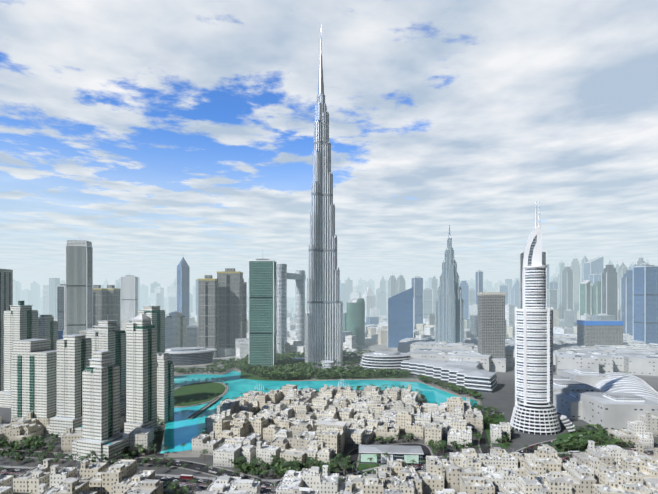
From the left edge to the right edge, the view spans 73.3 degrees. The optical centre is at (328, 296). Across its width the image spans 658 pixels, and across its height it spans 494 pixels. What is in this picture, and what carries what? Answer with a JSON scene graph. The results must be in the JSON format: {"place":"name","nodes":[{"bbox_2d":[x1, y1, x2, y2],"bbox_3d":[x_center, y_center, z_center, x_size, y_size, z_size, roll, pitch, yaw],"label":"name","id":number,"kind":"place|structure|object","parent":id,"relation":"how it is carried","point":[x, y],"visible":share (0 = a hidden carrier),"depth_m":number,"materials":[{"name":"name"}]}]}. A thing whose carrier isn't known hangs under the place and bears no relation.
{"place":"outdoors","nodes":[
{"label":"outdoors","id":0,"kind":"place"},
{"bbox_2d":[174,382,228,418],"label":"grass island","id":1,"kind":"structure","parent":0,"point":[194,391],"depth_m":747.96,"materials":[{"name":"green plant"}]},
{"bbox_2d":[160,370,476,453],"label":"lake","id":2,"kind":"structure","parent":0,"point":[181,428],"depth_m":783.20,"materials":[{"name":"liquid"}]},
{"bbox_2d":[255,379,348,389],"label":"fountain jets","id":3,"kind":"object","parent":2,"relation":"on","point":[263,386],"visible":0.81,"depth_m":791.19,"materials":[{"name":"white liquid"}]},
{"bbox_2d":[0,365,653,493],"bbox_3d":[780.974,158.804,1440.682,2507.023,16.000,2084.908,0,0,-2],"label":"roads","id":4,"kind":"structure","parent":0,"point":[354,454],"depth_m":433.34,"materials":[{"name":"grey asphalt"}]},
{"bbox_2d":[2,432,649,492],"bbox_3d":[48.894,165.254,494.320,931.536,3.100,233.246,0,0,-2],"label":"cars","id":5,"kind":"object","parent":4,"relation":"on","point":[184,476],"visible":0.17,"depth_m":412.88,"materials":[{"name":"grey"}]},
{"bbox_2d":[35,443,657,482],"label":"street lamps","id":6,"kind":"object","parent":4,"relation":"on","point":[345,470],"visible":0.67,"depth_m":408.52,"materials":[{"name":"grey"}]},
{"bbox_2d":[0,297,657,493],"bbox_3d":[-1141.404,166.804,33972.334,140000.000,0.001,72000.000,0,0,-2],"label":"ground","id":7,"kind":"structure","parent":0,"point":[501,397],"depth_m":518.77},
{"bbox_2d":[165,347,219,367],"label":"round low building","id":8,"kind":"structure","parent":7,"relation":"on","point":[184,357],"depth_m":1071.30,"materials":[{"name":"grey glass"}]},
{"bbox_2d":[293,39,342,368],"bbox_3d":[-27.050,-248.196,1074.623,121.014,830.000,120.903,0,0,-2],"label":"skyscraper","id":9,"kind":"structure","parent":7,"relation":"on","point":[323,330],"depth_m":1066.58,"materials":[{"name":"silver metal"}]},
{"bbox_2d":[0,347,635,493],"bbox_3d":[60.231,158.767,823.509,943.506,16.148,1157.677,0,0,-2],"label":"trees","id":10,"kind":"object","parent":7,"relation":"on","point":[288,365],"visible":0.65,"depth_m":718.86,"materials":[{"name":"green plant"}]},
{"bbox_2d":[164,367,481,457],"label":"promenade","id":11,"kind":"structure","parent":7,"relation":"on","point":[187,453],"depth_m":836.54,"materials":[{"name":"grey concrete"}]},
{"bbox_2d":[0,440,657,493],"bbox_3d":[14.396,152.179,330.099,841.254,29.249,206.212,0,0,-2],"label":"low-rise buildings","id":12,"kind":"structure","parent":7,"relation":"on","point":[594,469],"depth_m":362.01,"materials":[{"name":"white paint"}]},
{"bbox_2d":[0,237,657,463],"bbox_3d":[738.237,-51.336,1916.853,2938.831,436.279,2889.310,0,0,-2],"label":"high-rise buildings","id":13,"kind":"structure","parent":7,"relation":"on","point":[100,380],"depth_m":1001.06,"materials":[{"name":"grey glass"}]},
{"bbox_2d":[0,384,657,466],"bbox_3d":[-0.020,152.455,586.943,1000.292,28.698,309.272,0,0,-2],"label":"low-rise buildings","id":14,"kind":"structure","parent":7,"relation":"on","point":[326,424],"depth_m":522.08,"materials":[{"name":"white paint"}]},
{"bbox_2d":[0,349,657,493],"bbox_3d":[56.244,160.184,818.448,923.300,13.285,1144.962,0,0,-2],"label":"palms","id":15,"kind":"object","parent":7,"relation":"on","point":[282,459],"visible":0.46,"depth_m":441.03,"materials":[{"name":"green plant"}]},
{"bbox_2d":[13,258,649,357],"bbox_3d":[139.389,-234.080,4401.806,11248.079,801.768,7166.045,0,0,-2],"label":"skyscrapers","id":16,"kind":"structure","parent":7,"relation":"on","point":[596,296],"depth_m":2499.35,"materials":[{"name":"grey glass"}]},
{"bbox_2d":[38,301,628,356],"bbox_3d":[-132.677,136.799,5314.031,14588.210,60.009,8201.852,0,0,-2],"label":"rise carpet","id":17,"kind":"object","parent":7,"relation":"on","point":[374,334],"depth_m":1654.23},
{"bbox_2d":[358,444,423,472],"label":"pavilion building","id":18,"kind":"structure","parent":7,"relation":"on","point":[402,452],"depth_m":439.73,"materials":[{"name":"white glass"}]},
{"bbox_2d":[240,357,626,453],"bbox_3d":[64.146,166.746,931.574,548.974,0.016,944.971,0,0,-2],"label":"lawns","id":19,"kind":"structure","parent":7,"relation":"on","point":[248,374],"depth_m":613.55,"materials":[{"name":"green plant"}]},
{"bbox_2d":[435,224,463,342],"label":"skyscraper","id":20,"kind":"structure","parent":7,"relation":"on","point":[449,315],"depth_m":1238.69,"materials":[{"name":"silver metal"}]},
{"bbox_2d":[360,333,657,430],"bbox_3d":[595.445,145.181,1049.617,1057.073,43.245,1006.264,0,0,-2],"label":"shopping mall","id":21,"kind":"structure","parent":7,"relation":"on","point":[585,389],"depth_m":918.98,"materials":[{"name":"white concrete"}]},
{"bbox_2d":[510,201,576,434],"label":"skyscraper","id":22,"kind":"structure","parent":7,"relation":"on","point":[534,411],"depth_m":549.33,"materials":[{"name":"grey"}]},
{"bbox_2d":[0,0,657,296],"label":"sky","id":23,"kind":"structure","parent":0,"point":[154,134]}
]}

